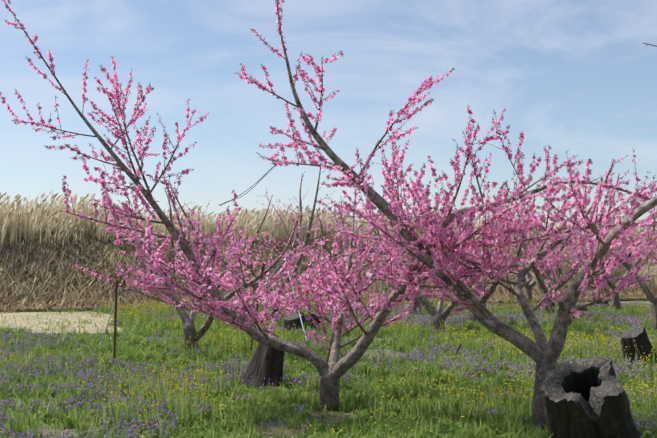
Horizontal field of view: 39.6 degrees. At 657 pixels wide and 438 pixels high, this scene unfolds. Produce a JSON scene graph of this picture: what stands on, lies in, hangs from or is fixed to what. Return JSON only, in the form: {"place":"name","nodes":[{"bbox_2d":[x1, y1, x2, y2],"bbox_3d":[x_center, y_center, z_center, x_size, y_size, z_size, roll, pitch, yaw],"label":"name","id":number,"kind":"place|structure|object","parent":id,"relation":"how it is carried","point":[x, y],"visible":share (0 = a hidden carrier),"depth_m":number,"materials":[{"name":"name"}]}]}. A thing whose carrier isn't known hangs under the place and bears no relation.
{"place":"outdoors","nodes":[
{"label":"outdoors","id":0,"kind":"place"},
{"bbox_2d":[0,300,656,437],"bbox_3d":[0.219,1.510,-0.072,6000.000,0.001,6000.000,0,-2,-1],"label":"ground","id":1,"kind":"structure","parent":0,"point":[352,416],"depth_m":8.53,"materials":[{"name":"plant"}]},
{"bbox_2d":[0,312,125,334],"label":"dry grass patch","id":2,"kind":"object","parent":1,"relation":"on","point":[64,322],"visible":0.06,"depth_m":20.91,"materials":[{"name":"beige plant"}]},
{"bbox_2d":[99,285,120,348],"bbox_3d":[-3.464,1.613,14.384,0.388,1.189,0.022,0,-2,6],"label":"galvanised pole","id":3,"kind":"object","parent":1,"relation":"on","point":[108,320],"visible":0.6,"depth_m":14.38,"materials":[{"name":"metal"}]},
{"bbox_2d":[113,280,117,363],"bbox_3d":[-2.947,1.488,12.629,0.048,1.305,0.103,1,-3,-32],"label":"rusty stake","id":4,"kind":"object","parent":1,"relation":"on","point":[115,319],"visible":0.85,"depth_m":12.62,"materials":[{"name":"metal"}]},
{"bbox_2d":[80,198,320,353],"bbox_3d":[-1.833,0.887,14.072,4.016,2.491,2.691,-1,-2,22],"label":"blossoming tree","id":5,"kind":"object","parent":1,"relation":"on","point":[189,329],"visible":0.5,"depth_m":13.67,"materials":[{"name":"grey plant"}]},
{"bbox_2d":[75,200,330,308],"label":"peach tree blossoms","id":6,"kind":"object","parent":5,"relation":"attached to","point":[149,291],"visible":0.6,"depth_m":13.84,"materials":[{"name":"pink plant"}]},
{"bbox_2d":[156,187,280,312],"bbox_3d":[-3.184,0.686,23.212,3.523,3.590,3.357,-1,-2,15],"label":"blossoming tree","id":7,"kind":"object","parent":1,"relation":"on","point":[250,247],"visible":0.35,"depth_m":23.70,"materials":[{"name":"grey plant"}]},
{"bbox_2d":[150,180,279,279],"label":"peach tree blossoms","id":8,"kind":"object","parent":7,"relation":"attached to","point":[161,239],"visible":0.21,"depth_m":23.79,"materials":[{"name":"pink plant"}]},
{"bbox_2d":[153,164,344,319],"bbox_3d":[-1.681,0.600,20.562,4.324,3.548,3.630,0,-2,-1],"label":"blossoming tree","id":9,"kind":"object","parent":1,"relation":"on","point":[293,246],"visible":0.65,"depth_m":19.94,"materials":[{"name":"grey plant"}]},
{"bbox_2d":[152,168,335,280],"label":"peach tree blossoms","id":10,"kind":"object","parent":9,"relation":"attached to","point":[266,233],"visible":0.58,"depth_m":20.04,"materials":[{"name":"pink plant"}]},
{"bbox_2d":[248,263,264,358],"bbox_3d":[-1.042,1.395,13.121,0.265,1.529,0.048,-1,-2,16],"label":"rusty stake","id":11,"kind":"object","parent":1,"relation":"on","point":[261,278],"visible":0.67,"depth_m":13.11,"materials":[{"name":"metal"}]},
{"bbox_2d":[227,257,285,333],"bbox_3d":[-1.376,1.471,16.914,1.433,1.632,0.024,-1,-3,27],"label":"galvanised tripod","id":12,"kind":"object","parent":1,"relation":"on","point":[266,281],"visible":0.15,"depth_m":16.74,"materials":[{"name":"metal"}]},
{"bbox_2d":[238,328,283,388],"bbox_3d":[-0.788,1.669,10.551,0.574,0.789,0.555,0,-2,-1],"label":"leaning stump","id":13,"kind":"object","parent":1,"relation":"on","point":[266,361],"visible":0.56,"depth_m":10.46,"materials":[{"name":"grey wood"}]},
{"bbox_2d":[283,312,306,331],"bbox_3d":[-0.634,2.089,17.959,0.664,0.516,0.585,0,-2,-1],"label":"stump","id":14,"kind":"object","parent":1,"relation":"on","point":[291,320],"visible":0.48,"depth_m":17.84,"materials":[{"name":"grey wood"}]},
{"bbox_2d":[285,262,307,341],"bbox_3d":[-0.550,1.464,15.842,0.024,1.554,1.473,1,-2,-19],"label":"galvanised pole","id":15,"kind":"object","parent":1,"relation":"on","point":[299,315],"visible":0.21,"depth_m":15.57,"materials":[{"name":"metal"}]},
{"bbox_2d":[281,258,317,329],"bbox_3d":[-0.499,1.511,17.286,0.024,1.563,1.739,-1,-3,24],"label":"galvanised tripod","id":16,"kind":"object","parent":1,"relation":"on","point":[302,298],"visible":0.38,"depth_m":17.38,"materials":[{"name":"metal"}]},
{"bbox_2d":[306,311,320,330],"bbox_3d":[-0.350,2.093,18.137,0.512,0.540,0.457,0,-2,-1],"label":"stump","id":17,"kind":"object","parent":1,"relation":"on","point":[317,320],"visible":0.17,"depth_m":18.02,"materials":[{"name":"grey wood"}]},
{"bbox_2d":[0,295,656,437],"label":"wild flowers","id":18,"kind":"object","parent":1,"relation":"on","point":[46,363],"visible":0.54,"depth_m":11.51,"materials":[{"name":"purple plant"}]},
{"bbox_2d":[1,1,655,410],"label":"blossoming tree","id":19,"kind":"object","parent":1,"relation":"on","point":[333,371],"visible":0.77,"depth_m":9.09,"materials":[{"name":"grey plant"}]},
{"bbox_2d":[220,166,275,205],"bbox_3d":[-0.882,-0.353,9.765,0.014,0.388,1.057,2,-3,-40],"label":"tie wire","id":20,"kind":"object","parent":19,"relation":"attached to","point":[250,187],"visible":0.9,"depth_m":9.67,"materials":[{"name":"grey metal"}]},
{"bbox_2d":[0,0,656,351],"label":"peach tree blossoms","id":21,"kind":"object","parent":19,"relation":"attached to","point":[333,277],"visible":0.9,"depth_m":9.07,"materials":[{"name":"pink plant"}]},
{"bbox_2d":[22,338,651,437],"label":"soil patches","id":22,"kind":"object","parent":1,"relation":"on","point":[269,432],"visible":0.12,"depth_m":8.01,"materials":[{"name":"brown soil"}]},
{"bbox_2d":[326,262,351,361],"bbox_3d":[0.138,1.325,11.670,0.510,1.548,0.028,0,-2,6],"label":"stake","id":23,"kind":"object","parent":1,"relation":"on","point":[328,354],"visible":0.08,"depth_m":11.66,"materials":[{"name":"metal"}]},
{"bbox_2d":[310,200,413,305],"bbox_3d":[0.819,0.896,26.042,3.542,3.397,3.566,1,-2,-16],"label":"blossoming tree","id":24,"kind":"object","parent":1,"relation":"on","point":[372,274],"visible":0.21,"depth_m":25.55,"materials":[{"name":"grey plant"}]},
{"bbox_2d":[300,196,415,273],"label":"peach tree blossoms","id":25,"kind":"object","parent":24,"relation":"attached to","point":[340,256],"visible":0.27,"depth_m":25.91,"materials":[{"name":"pink plant"}]},
{"bbox_2d":[347,196,465,313],"bbox_3d":[1.904,0.872,23.733,3.022,3.258,3.439,-1,-3,29],"label":"blossoming tree","id":26,"kind":"object","parent":1,"relation":"on","point":[416,303],"visible":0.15,"depth_m":23.43,"materials":[{"name":"grey plant"}]},
{"bbox_2d":[350,196,470,265],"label":"peach tree blossoms","id":27,"kind":"object","parent":26,"relation":"attached to","point":[367,229],"visible":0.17,"depth_m":23.87,"materials":[{"name":"pink plant"}]},
{"bbox_2d":[385,212,482,306],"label":"blossoming tree","id":28,"kind":"object","parent":1,"relation":"on","point":[437,278],"visible":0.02,"depth_m":26.41,"materials":[{"name":"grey plant"}]},
{"bbox_2d":[384,211,512,265],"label":"peach tree blossoms","id":29,"kind":"object","parent":28,"relation":"attached to","point":[454,231],"visible":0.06,"depth_m":26.61,"materials":[{"name":"pink plant"}]},
{"bbox_2d":[367,231,525,333],"bbox_3d":[2.173,1.021,17.907,2.605,2.498,3.054,1,-3,-29],"label":"blossoming tree","id":30,"kind":"object","parent":1,"relation":"on","point":[438,314],"visible":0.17,"depth_m":17.57,"materials":[{"name":"grey plant"}]},
{"bbox_2d":[353,205,531,298],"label":"peach tree blossoms","id":31,"kind":"object","parent":30,"relation":"attached to","point":[480,293],"visible":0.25,"depth_m":17.35,"materials":[{"name":"pink plant"}]},
{"bbox_2d":[237,0,656,429],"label":"blossoming tree","id":32,"kind":"object","parent":1,"relation":"on","point":[542,353],"visible":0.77,"depth_m":8.13,"materials":[{"name":"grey plant"}]},
{"bbox_2d":[234,0,656,317],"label":"peach tree blossoms","id":33,"kind":"object","parent":32,"relation":"attached to","point":[497,254],"visible":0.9,"depth_m":8.07,"materials":[{"name":"pink plant"}]},
{"bbox_2d":[411,183,549,323],"bbox_3d":[3.215,0.765,19.659,3.978,3.149,2.272,-2,-3,44],"label":"blossoming tree","id":34,"kind":"object","parent":1,"relation":"on","point":[472,317],"visible":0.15,"depth_m":19.08,"materials":[{"name":"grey plant"}]},
{"bbox_2d":[403,183,552,287],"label":"peach tree blossoms","id":35,"kind":"object","parent":34,"relation":"attached to","point":[528,257],"visible":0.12,"depth_m":18.78,"materials":[{"name":"pink plant"}]},
{"bbox_2d":[501,193,577,303],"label":"blossoming tree","id":36,"kind":"object","parent":1,"relation":"on","point":[528,289],"visible":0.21,"depth_m":27.45,"materials":[{"name":"grey plant"}]},
{"bbox_2d":[498,179,588,271],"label":"peach tree blossoms","id":37,"kind":"object","parent":36,"relation":"attached to","point":[513,244],"visible":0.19,"depth_m":27.05,"materials":[{"name":"pink plant"}]},
{"bbox_2d":[505,175,623,315],"bbox_3d":[5.503,0.645,22.130,3.555,3.583,4.190,0,-2,-1],"label":"blossoming tree","id":38,"kind":"object","parent":1,"relation":"on","point":[537,277],"visible":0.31,"depth_m":21.91,"materials":[{"name":"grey plant"}]},
{"bbox_2d":[479,169,629,274],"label":"peach tree blossoms","id":39,"kind":"object","parent":38,"relation":"attached to","point":[555,252],"visible":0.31,"depth_m":21.76,"materials":[{"name":"pink plant"}]},
{"bbox_2d":[540,355,642,437],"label":"tree stump","id":40,"kind":"object","parent":1,"relation":"on","point":[587,397],"visible":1,"depth_m":6.64,"materials":[{"name":"grey wood"}]},
{"bbox_2d":[596,297,608,305],"bbox_3d":[8.206,2.525,27.321,0.561,0.392,0.528,0,-2,-1],"label":"stump","id":41,"kind":"object","parent":1,"relation":"on","point":[602,300],"visible":0.31,"depth_m":27.18,"materials":[{"name":"grey wood"}]},
{"bbox_2d":[570,183,656,329],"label":"blossoming tree","id":42,"kind":"object","parent":1,"relation":"on","point":[649,294],"visible":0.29,"depth_m":18.29,"materials":[{"name":"grey plant"}]},
{"bbox_2d":[565,184,656,274],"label":"peach tree blossoms","id":43,"kind":"object","parent":42,"relation":"attached to","point":[642,257],"visible":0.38,"depth_m":18.32,"materials":[{"name":"pink plant"}]},
{"bbox_2d":[570,193,656,309],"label":"blossoming tree","id":44,"kind":"object","parent":1,"relation":"on","point":[616,300],"visible":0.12,"depth_m":24.99,"materials":[{"name":"grey plant"}]},
{"bbox_2d":[566,193,656,271],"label":"peach tree blossoms","id":45,"kind":"object","parent":44,"relation":"attached to","point":[631,234],"visible":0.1,"depth_m":25.12,"materials":[{"name":"pink plant"}]},
{"bbox_2d":[621,323,656,365],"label":"tree stump","id":46,"kind":"object","parent":1,"relation":"on","point":[637,332],"visible":0.77,"depth_m":12.47,"materials":[{"name":"grey wood"}]},
{"bbox_2d":[0,229,656,311],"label":"embankment","id":47,"kind":"structure","parent":0,"point":[620,275],"depth_m":27.80,"materials":[{"name":"brown plant"}]},
{"bbox_2d":[0,191,656,288],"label":"dry reeds","id":48,"kind":"object","parent":47,"relation":"on","point":[32,222],"visible":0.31,"depth_m":29.58,"materials":[{"name":"plant"}]},
{"bbox_2d":[0,0,656,233],"label":"sky","id":49,"kind":"structure","parent":0,"point":[577,77],"materials":[{"name":"blue"}]}
]}

